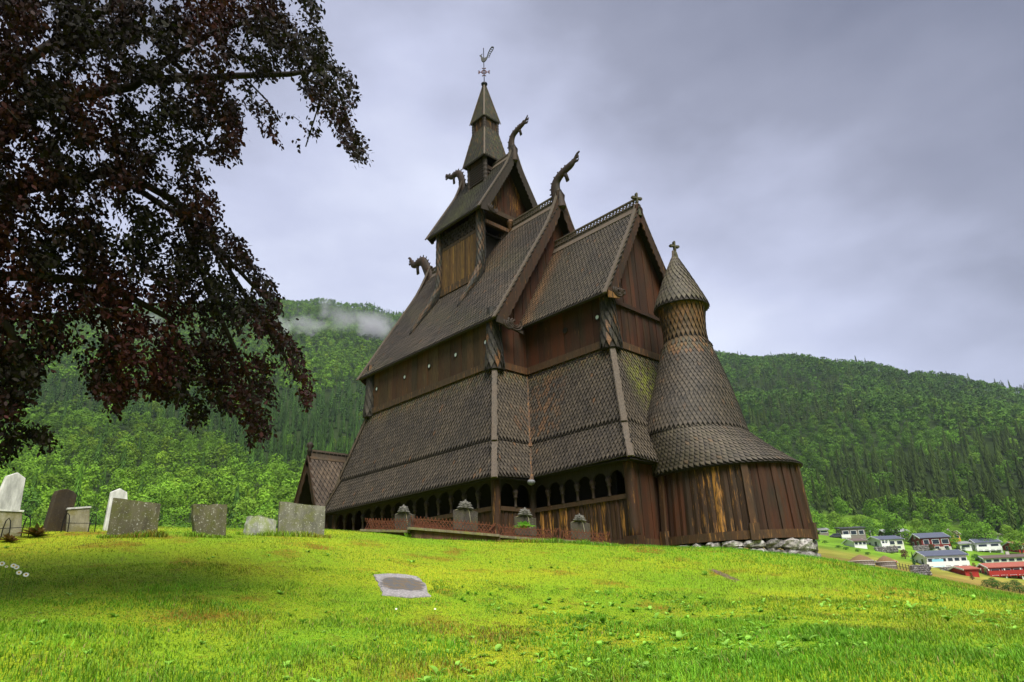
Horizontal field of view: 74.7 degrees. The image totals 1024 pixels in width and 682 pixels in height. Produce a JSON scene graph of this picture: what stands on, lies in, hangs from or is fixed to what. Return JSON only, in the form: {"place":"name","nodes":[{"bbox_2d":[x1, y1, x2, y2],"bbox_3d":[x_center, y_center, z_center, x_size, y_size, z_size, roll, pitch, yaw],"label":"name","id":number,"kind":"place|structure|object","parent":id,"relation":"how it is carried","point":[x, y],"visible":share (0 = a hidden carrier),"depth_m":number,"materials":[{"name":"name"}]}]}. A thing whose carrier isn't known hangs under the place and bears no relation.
{"place":"outdoors","nodes":[
{"label":"outdoors","id":0,"kind":"place"},
{"bbox_2d":[0,524,1023,681],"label":"lawn","id":1,"kind":"structure","parent":0,"point":[115,552],"depth_m":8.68,"materials":[{"name":"green plant"}]},
{"bbox_2d":[0,509,23,537],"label":"headstone","id":2,"kind":"object","parent":1,"relation":"on","point":[15,516],"visible":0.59,"depth_m":10.98,"materials":[{"name":"beige stone"}]},
{"bbox_2d":[0,532,25,541],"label":"weed clump","id":3,"kind":"object","parent":1,"relation":"on","point":[8,538],"visible":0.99,"depth_m":10.49,"materials":[{"name":"brown plant"}]},
{"bbox_2d":[0,473,25,509],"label":"headstone","id":4,"kind":"object","parent":1,"relation":"on","point":[11,489],"visible":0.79,"depth_m":11.69,"materials":[{"name":"white stone"}]},
{"bbox_2d":[0,516,30,537],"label":"wire hoop frame","id":5,"kind":"object","parent":1,"relation":"on","point":[15,527],"visible":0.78,"depth_m":10.94,"materials":[{"name":"black metal"}]},
{"bbox_2d":[15,523,52,535],"bbox_3d":[-7.883,3.123,11.093,0.496,0.216,0.607,-4,-21,5],"label":"weed clump","id":6,"kind":"object","parent":1,"relation":"on","point":[36,530],"visible":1,"depth_m":11.01,"materials":[{"name":"brown plant"}]},
{"bbox_2d":[43,489,76,531],"bbox_3d":[-8.064,3.071,11.943,0.160,0.850,0.410,-15,-25,31],"label":"headstone","id":7,"kind":"object","parent":1,"relation":"on","point":[62,500],"visible":0.7,"depth_m":11.89,"materials":[{"name":"brown stone"}]},
{"bbox_2d":[65,506,90,531],"bbox_3d":[-7.756,3.241,11.978,0.430,0.579,0.102,17,-28,-40],"label":"headstone","id":8,"kind":"object","parent":1,"relation":"on","point":[79,517],"visible":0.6,"depth_m":11.96,"materials":[{"name":"beige stone"}]},
{"bbox_2d":[60,513,96,531],"bbox_3d":[-7.683,3.238,11.910,0.529,0.374,0.038,17,-28,-40],"label":"wire hoop frame","id":9,"kind":"object","parent":1,"relation":"on","point":[84,523],"visible":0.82,"depth_m":11.97,"materials":[{"name":"black metal"}]},
{"bbox_2d":[103,489,127,530],"bbox_3d":[-7.469,3.272,12.758,0.090,0.898,0.460,-20,-28,39],"label":"headstone","id":10,"kind":"object","parent":1,"relation":"on","point":[119,493],"visible":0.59,"depth_m":12.69,"materials":[{"name":"white stone"}]},
{"bbox_2d":[107,498,160,535],"bbox_3d":[-6.659,3.174,11.814,0.782,0.760,0.116,12,-25,-33],"label":"headstone","id":11,"kind":"object","parent":1,"relation":"on","point":[127,516],"visible":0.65,"depth_m":11.78,"materials":[{"name":"grey stone"}]},
{"bbox_2d":[0,0,373,469],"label":"copper beech","id":12,"kind":"object","parent":1,"relation":"on","point":[80,35],"visible":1,"depth_m":6.88,"materials":[{"name":"brown plant"}]},
{"bbox_2d":[191,504,226,535],"bbox_3d":[-5.665,3.405,12.502,0.646,0.716,0.158,14,-26,-36],"label":"headstone","id":13,"kind":"object","parent":1,"relation":"on","point":[208,519],"visible":0.64,"depth_m":12.47,"materials":[{"name":"grey stone"}]},
{"bbox_2d":[243,515,275,534],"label":"headstone","id":14,"kind":"object","parent":1,"relation":"on","point":[256,524],"visible":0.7,"depth_m":13.48,"materials":[{"name":"stone"}]},
{"bbox_2d":[277,501,324,535],"bbox_3d":[-4.395,3.783,13.988,0.959,0.807,0.137,9,-24,-27],"label":"headstone","id":15,"kind":"object","parent":1,"relation":"on","point":[300,517],"visible":0.65,"depth_m":13.96,"materials":[{"name":"grey stone"}]},
{"bbox_2d":[96,529,619,545],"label":"grass tufts","id":16,"kind":"object","parent":1,"relation":"on","point":[146,534],"visible":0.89,"depth_m":13.50,"materials":[{"name":"green plant"}]},
{"bbox_2d":[360,518,438,535],"bbox_3d":[-2.769,4.951,17.042,1.496,0.843,1.705,-10,-22,20],"label":"grave plot","id":17,"kind":"object","parent":1,"relation":"on","point":[397,531],"visible":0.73,"depth_m":16.49,"materials":[{"name":"brown stone"}]},
{"bbox_2d":[395,505,414,528],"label":"headstone","id":18,"kind":"object","parent":17,"relation":"on","point":[403,511],"visible":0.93,"depth_m":17.10,"materials":[{"name":"stone"}]},
{"bbox_2d":[373,573,430,597],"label":"grave slab","id":19,"kind":"structure","parent":1,"relation":"on","point":[399,585],"depth_m":9.37,"materials":[{"name":"grey stone"}]},
{"bbox_2d":[407,516,499,541],"bbox_3d":[-1.477,4.987,16.647,2.208,1.138,1.705,1,-21,-8],"label":"grave plot","id":20,"kind":"object","parent":1,"relation":"on","point":[424,532],"visible":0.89,"depth_m":16.00,"materials":[{"name":"brown stone"}]},
{"bbox_2d":[453,499,477,530],"bbox_3d":[-1.188,4.445,17.108,0.631,0.794,0.202,1,-21,-8],"label":"headstone","id":21,"kind":"object","parent":1,"relation":"on","point":[465,512],"visible":0.97,"depth_m":17.10,"materials":[{"name":"stone"}]},
{"bbox_2d":[2,540,1023,681],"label":"weeds","id":22,"kind":"object","parent":1,"relation":"on","point":[679,636],"visible":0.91,"depth_m":6.62,"materials":[{"name":"green plant"}]},
{"bbox_2d":[514,507,536,535],"bbox_3d":[0.346,4.711,17.468,0.568,0.744,0.203,-2,-21,1],"label":"headstone","id":23,"kind":"object","parent":1,"relation":"on","point":[524,514],"visible":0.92,"depth_m":17.48,"materials":[{"name":"stone"}]},
{"bbox_2d":[497,524,557,540],"bbox_3d":[0.418,5.164,16.974,1.642,0.952,1.605,-2,-21,1],"label":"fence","id":24,"kind":"object","parent":1,"relation":"on","point":[510,537],"visible":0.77,"depth_m":16.44,"materials":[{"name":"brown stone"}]},
{"bbox_2d":[512,521,534,528],"bbox_3d":[0.318,4.665,16.972,0.581,0.214,0.697,17,-28,-40],"label":"leafy plant","id":25,"kind":"object","parent":24,"relation":"on","point":[525,524],"visible":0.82,"depth_m":16.85,"materials":[{"name":"green plant"}]},
{"bbox_2d":[293,46,820,556],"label":"stave church","id":26,"kind":"structure","parent":1,"relation":"on","point":[547,366],"depth_m":23.03,"materials":[{"name":"brown wood"}]},
{"bbox_2d":[570,513,590,539],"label":"headstone","id":27,"kind":"object","parent":1,"relation":"on","point":[579,522],"visible":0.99,"depth_m":17.34,"materials":[{"name":"stone"}]},
{"bbox_2d":[559,528,611,544],"bbox_3d":[1.852,5.209,16.860,1.405,0.920,1.605,-4,-21,5],"label":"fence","id":28,"kind":"object","parent":1,"relation":"on","point":[595,538],"visible":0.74,"depth_m":16.34,"materials":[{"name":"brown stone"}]},
{"bbox_2d":[709,569,737,581],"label":"sunken slab","id":29,"kind":"structure","parent":1,"relation":"on","point":[719,573],"depth_m":11.77,"materials":[{"name":"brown stone"}]},
{"bbox_2d":[0,0,1023,391],"label":"sky","id":30,"kind":"structure","parent":0,"point":[840,179],"materials":[{"name":"grey"}]},
{"bbox_2d":[4,303,1023,594],"bbox_3d":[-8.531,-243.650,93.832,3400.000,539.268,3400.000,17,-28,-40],"label":"hillside","id":31,"kind":"structure","parent":0,"point":[828,547],"depth_m":379.13,"materials":[{"name":"green plant"}]},
{"bbox_2d":[20,486,41,525],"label":"broadleaf tree","id":32,"kind":"object","parent":31,"relation":"on","point":[27,508],"visible":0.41,"depth_m":127.34,"materials":[{"name":"green plant"}]},
{"bbox_2d":[22,517,39,525],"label":"broadleaf tree","id":33,"kind":"object","parent":31,"relation":"on","point":[34,521],"visible":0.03,"depth_m":86.48,"materials":[{"name":"green plant"}]},
{"bbox_2d":[31,500,49,525],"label":"broadleaf tree","id":34,"kind":"object","parent":31,"relation":"on","point":[43,514],"visible":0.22,"depth_m":117.87,"materials":[{"name":"green plant"}]},
{"bbox_2d":[89,512,103,524],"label":"broadleaf tree","id":35,"kind":"object","parent":31,"relation":"on","point":[94,519],"visible":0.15,"depth_m":120.07,"materials":[{"name":"green plant"}]},
{"bbox_2d":[90,510,104,524],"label":"broadleaf tree","id":36,"kind":"object","parent":31,"relation":"on","point":[102,515],"visible":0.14,"depth_m":130.73,"materials":[{"name":"green plant"}]},
{"bbox_2d":[137,497,165,526],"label":"broadleaf tree","id":37,"kind":"object","parent":31,"relation":"on","point":[153,501],"visible":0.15,"depth_m":129.66,"materials":[{"name":"green plant"}]},
{"bbox_2d":[160,513,178,526],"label":"broadleaf tree","id":38,"kind":"object","parent":31,"relation":"on","point":[168,517],"visible":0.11,"depth_m":138.64,"materials":[{"name":"green plant"}]},
{"bbox_2d":[158,507,189,526],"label":"broadleaf tree","id":39,"kind":"object","parent":31,"relation":"on","point":[180,513],"visible":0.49,"depth_m":127.49,"materials":[{"name":"green plant"}]},
{"bbox_2d":[0,401,362,520],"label":"broadleaf forest","id":40,"kind":"object","parent":31,"relation":"on","point":[169,494],"visible":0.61,"depth_m":226.31,"materials":[{"name":"green plant"}]},
{"bbox_2d":[0,390,363,515],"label":"conifer forest","id":41,"kind":"object","parent":31,"relation":"on","point":[320,437],"visible":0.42,"depth_m":317.23,"materials":[{"name":"green plant"}]},
{"bbox_2d":[0,327,375,419],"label":"conifer forest","id":42,"kind":"object","parent":31,"relation":"on","point":[57,390],"visible":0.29,"depth_m":418.11,"materials":[{"name":"green plant"}]},
{"bbox_2d":[0,321,389,421],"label":"broadleaf forest","id":43,"kind":"object","parent":31,"relation":"on","point":[337,360],"visible":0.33,"depth_m":590.08,"materials":[{"name":"green plant"}]},
{"bbox_2d":[0,297,403,337],"bbox_3d":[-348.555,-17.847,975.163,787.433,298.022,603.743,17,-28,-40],"label":"broadleaf forest","id":44,"kind":"object","parent":31,"relation":"on","point":[304,306],"visible":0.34,"depth_m":969.59,"materials":[{"name":"green plant"}]},
{"bbox_2d":[227,483,240,526],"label":"spruce tree","id":45,"kind":"object","parent":31,"relation":"on","point":[236,498],"visible":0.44,"depth_m":148.41,"materials":[{"name":"green plant"}]},
{"bbox_2d":[231,510,256,527],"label":"broadleaf tree","id":46,"kind":"object","parent":31,"relation":"on","point":[241,518],"visible":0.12,"depth_m":110.00,"materials":[{"name":"green plant"}]},
{"bbox_2d":[228,497,261,527],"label":"broadleaf tree","id":47,"kind":"object","parent":31,"relation":"on","point":[251,503],"visible":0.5,"depth_m":141.62,"materials":[{"name":"green plant"}]},
{"bbox_2d":[251,508,277,527],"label":"broadleaf tree","id":48,"kind":"object","parent":31,"relation":"on","point":[269,513],"visible":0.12,"depth_m":112.57,"materials":[{"name":"green plant"}]},
{"bbox_2d":[252,502,278,516],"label":"broadleaf tree","id":49,"kind":"object","parent":31,"relation":"on","point":[262,507],"visible":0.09,"depth_m":131.03,"materials":[{"name":"green plant"}]},
{"bbox_2d":[812,511,824,530],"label":"broadleaf tree","id":50,"kind":"object","parent":31,"relation":"on","point":[818,520],"visible":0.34,"depth_m":211.59,"materials":[{"name":"green plant"}]},
{"bbox_2d":[812,514,827,530],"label":"broadleaf tree","id":51,"kind":"object","parent":31,"relation":"on","point":[823,521],"visible":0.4,"depth_m":227.76,"materials":[{"name":"green plant"}]},
{"bbox_2d":[817,528,828,535],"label":"shed","id":52,"kind":"structure","parent":31,"relation":"on","point":[825,531],"depth_m":207.13,"materials":[{"name":"white wood"}]},
{"bbox_2d":[825,511,841,530],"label":"broadleaf tree","id":53,"kind":"object","parent":31,"relation":"on","point":[835,520],"visible":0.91,"depth_m":221.22,"materials":[{"name":"green plant"}]},
{"bbox_2d":[829,533,840,537],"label":"parked car","id":54,"kind":"object","parent":31,"relation":"on","point":[836,535],"visible":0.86,"depth_m":200.86,"materials":[{"name":"metal"}]},
{"bbox_2d":[836,519,854,529],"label":"broadleaf tree","id":55,"kind":"object","parent":31,"relation":"on","point":[844,522],"visible":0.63,"depth_m":208.74,"materials":[{"name":"green plant"}]},
{"bbox_2d":[835,526,866,539],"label":"flat roofed house","id":56,"kind":"structure","parent":31,"relation":"on","point":[850,533],"depth_m":200.90,"materials":[{"name":"white paint"}]},
{"bbox_2d":[841,538,867,548],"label":"outbuilding","id":57,"kind":"structure","parent":31,"relation":"on","point":[857,542],"depth_m":175.00,"materials":[{"name":"white paint"}]},
{"bbox_2d":[848,555,874,566],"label":"round tank","id":58,"kind":"object","parent":31,"relation":"on","point":[861,559],"visible":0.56,"depth_m":109.16,"materials":[{"name":"paint"}]},
{"bbox_2d":[848,514,874,531],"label":"broadleaf tree","id":59,"kind":"object","parent":31,"relation":"on","point":[856,519],"visible":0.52,"depth_m":215.87,"materials":[{"name":"green plant"}]},
{"bbox_2d":[715,350,1023,433],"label":"broadleaf forest","id":60,"kind":"object","parent":31,"relation":"on","point":[984,402],"visible":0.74,"depth_m":626.63,"materials":[{"name":"green plant"}]},
{"bbox_2d":[860,520,878,535],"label":"broadleaf tree","id":61,"kind":"object","parent":31,"relation":"on","point":[871,528],"visible":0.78,"depth_m":209.66,"materials":[{"name":"green plant"}]},
{"bbox_2d":[716,351,1023,435],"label":"conifer forest","id":62,"kind":"object","parent":31,"relation":"on","point":[853,410],"visible":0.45,"depth_m":555.79,"materials":[{"name":"green plant"}]},
{"bbox_2d":[738,399,1022,531],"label":"broadleaf forest","id":63,"kind":"object","parent":31,"relation":"on","point":[813,459],"visible":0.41,"depth_m":377.37,"materials":[{"name":"green plant"}]},
{"bbox_2d":[739,403,1023,533],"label":"conifer forest","id":64,"kind":"object","parent":31,"relation":"on","point":[989,486],"visible":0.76,"depth_m":313.77,"materials":[{"name":"green plant"}]},
{"bbox_2d":[876,509,891,529],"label":"broadleaf tree","id":65,"kind":"object","parent":31,"relation":"on","point":[879,527],"visible":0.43,"depth_m":227.13,"materials":[{"name":"green plant"}]},
{"bbox_2d":[866,535,904,549],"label":"gabled house","id":66,"kind":"structure","parent":31,"relation":"on","point":[890,540],"depth_m":183.58,"materials":[{"name":"white wood"}]},
{"bbox_2d":[875,556,896,568],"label":"round tank","id":67,"kind":"object","parent":31,"relation":"on","point":[885,561],"visible":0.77,"depth_m":118.69,"materials":[{"name":"paint"}]},
{"bbox_2d":[874,545,898,552],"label":"retaining wall","id":68,"kind":"structure","parent":31,"relation":"on","point":[890,549],"depth_m":167.83,"materials":[{"name":"stone"}]},
{"bbox_2d":[883,521,899,535],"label":"broadleaf tree","id":69,"kind":"object","parent":31,"relation":"on","point":[885,532],"visible":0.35,"depth_m":208.89,"materials":[{"name":"green plant"}]},
{"bbox_2d":[876,529,908,541],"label":"wooden house","id":70,"kind":"structure","parent":31,"relation":"on","point":[881,532],"depth_m":211.23,"materials":[{"name":"paint"}]},
{"bbox_2d":[883,512,906,535],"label":"broadleaf tree","id":71,"kind":"object","parent":31,"relation":"on","point":[889,517],"visible":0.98,"depth_m":206.17,"materials":[{"name":"green plant"}]},
{"bbox_2d":[900,549,908,558],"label":"bush","id":72,"kind":"object","parent":31,"relation":"on","point":[904,554],"visible":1,"depth_m":154.65,"materials":[{"name":"brown plant"}]},
{"bbox_2d":[901,530,911,544],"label":"broadleaf tree","id":73,"kind":"object","parent":31,"relation":"on","point":[905,535],"visible":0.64,"depth_m":199.84,"materials":[{"name":"green plant"}]},
{"bbox_2d":[907,518,928,533],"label":"broadleaf tree","id":74,"kind":"object","parent":31,"relation":"on","point":[913,525],"visible":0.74,"depth_m":218.37,"materials":[{"name":"green plant"}]},
{"bbox_2d":[909,564,931,575],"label":"retaining wall","id":75,"kind":"structure","parent":31,"relation":"on","point":[924,569],"depth_m":110.29,"materials":[{"name":"stone"}]},
{"bbox_2d":[912,545,929,550],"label":"retaining wall","id":76,"kind":"structure","parent":31,"relation":"on","point":[921,548],"depth_m":183.69,"materials":[{"name":"stone"}]},
{"bbox_2d":[918,528,929,532],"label":"broadleaf tree","id":77,"kind":"object","parent":31,"relation":"on","point":[920,530],"visible":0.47,"depth_m":206.00,"materials":[{"name":"green plant"}]},
{"bbox_2d":[921,519,933,532],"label":"broadleaf tree","id":78,"kind":"object","parent":31,"relation":"on","point":[926,525],"visible":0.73,"depth_m":224.56,"materials":[{"name":"green plant"}]},
{"bbox_2d":[908,532,951,549],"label":"red house","id":79,"kind":"structure","parent":31,"relation":"on","point":[937,540],"depth_m":190.48,"materials":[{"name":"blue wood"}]},
{"bbox_2d":[931,539,939,543],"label":"window","id":80,"kind":"structure","parent":79,"relation":"in","point":[934,541],"depth_m":189.95,"materials":[{"name":"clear glass"}]},
{"bbox_2d":[932,524,943,532],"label":"broadleaf tree","id":81,"kind":"object","parent":31,"relation":"on","point":[936,525],"visible":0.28,"depth_m":208.13,"materials":[{"name":"green plant"}]},
{"bbox_2d":[910,549,969,567],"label":"white house","id":82,"kind":"structure","parent":31,"relation":"on","point":[943,558],"depth_m":141.95,"materials":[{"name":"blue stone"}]},
{"bbox_2d":[932,559,942,567],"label":"garage door","id":83,"kind":"structure","parent":82,"relation":"in","point":[933,560],"depth_m":141.85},
{"bbox_2d":[938,521,959,547],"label":"broadleaf tree","id":84,"kind":"object","parent":31,"relation":"on","point":[944,526],"visible":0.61,"depth_m":198.94,"materials":[{"name":"green plant"}]},
{"bbox_2d":[940,530,958,545],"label":"broadleaf tree","id":85,"kind":"object","parent":31,"relation":"on","point":[951,541],"visible":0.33,"depth_m":196.53,"materials":[{"name":"green plant"}]},
{"bbox_2d":[953,541,971,550],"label":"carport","id":86,"kind":"object","parent":31,"relation":"on","point":[967,546],"visible":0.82,"depth_m":193.69,"materials":[{"name":"white paint"}]},
{"bbox_2d":[947,565,980,576],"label":"red shed","id":87,"kind":"structure","parent":31,"relation":"on","point":[965,570],"depth_m":131.88,"materials":[{"name":"wood"}]},
{"bbox_2d":[959,520,977,538],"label":"broadleaf tree","id":88,"kind":"object","parent":31,"relation":"on","point":[968,526],"visible":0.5,"depth_m":217.54,"materials":[{"name":"green plant"}]},
{"bbox_2d":[962,531,976,540],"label":"broadleaf tree","id":89,"kind":"object","parent":31,"relation":"on","point":[968,535],"visible":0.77,"depth_m":201.05,"materials":[{"name":"green plant"}]},
{"bbox_2d":[970,527,996,538],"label":"broadleaf tree","id":90,"kind":"object","parent":31,"relation":"on","point":[975,531],"visible":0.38,"depth_m":199.58,"materials":[{"name":"green plant"}]},
{"bbox_2d":[968,538,1002,552],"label":"white house","id":91,"kind":"structure","parent":31,"relation":"on","point":[986,545],"depth_m":192.50,"materials":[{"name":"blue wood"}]},
{"bbox_2d":[975,521,997,540],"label":"broadleaf tree","id":92,"kind":"object","parent":31,"relation":"on","point":[986,534],"visible":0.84,"depth_m":196.19,"materials":[{"name":"green plant"}]},
{"bbox_2d":[981,579,993,586],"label":"hedge bush","id":93,"kind":"object","parent":31,"relation":"on","point":[987,583],"visible":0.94,"depth_m":108.37,"materials":[{"name":"green plant"}]},
{"bbox_2d":[990,580,1003,588],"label":"hedge bush","id":94,"kind":"object","parent":31,"relation":"on","point":[997,583],"visible":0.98,"depth_m":106.97,"materials":[{"name":"green plant"}]},
{"bbox_2d":[992,532,1004,544],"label":"broadleaf tree","id":95,"kind":"object","parent":31,"relation":"on","point":[1001,538],"visible":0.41,"depth_m":203.76,"materials":[{"name":"green plant"}]},
{"bbox_2d":[976,561,1023,578],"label":"bright red house","id":96,"kind":"structure","parent":31,"relation":"on","point":[1008,569],"depth_m":135.17,"materials":[{"name":"wood"}]},
{"bbox_2d":[977,551,1023,562],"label":"bungalow","id":97,"kind":"object","parent":31,"relation":"on","point":[1006,557],"visible":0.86,"depth_m":166.87,"materials":[{"name":"white paint"}]},
{"bbox_2d":[999,524,1012,540],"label":"broadleaf tree","id":98,"kind":"object","parent":31,"relation":"on","point":[1009,528],"visible":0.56,"depth_m":208.22,"materials":[{"name":"green plant"}]},
{"bbox_2d":[999,581,1016,590],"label":"hedge bush","id":99,"kind":"object","parent":31,"relation":"on","point":[1005,586],"visible":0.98,"depth_m":104.87,"materials":[{"name":"green plant"}]},
{"bbox_2d":[1001,541,1023,552],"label":"red cottage","id":100,"kind":"structure","parent":31,"relation":"on","point":[1005,546],"depth_m":195.55,"materials":[{"name":"wood"}]},
{"bbox_2d":[1005,530,1023,553],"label":"broadleaf tree","id":101,"kind":"object","parent":31,"relation":"on","point":[1020,536],"visible":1,"depth_m":187.79,"materials":[{"name":"green plant"}]},
{"bbox_2d":[1012,583,1023,592],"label":"hedge bush","id":102,"kind":"object","parent":31,"relation":"on","point":[1018,586],"visible":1,"depth_m":102.89,"materials":[{"name":"green plant"}]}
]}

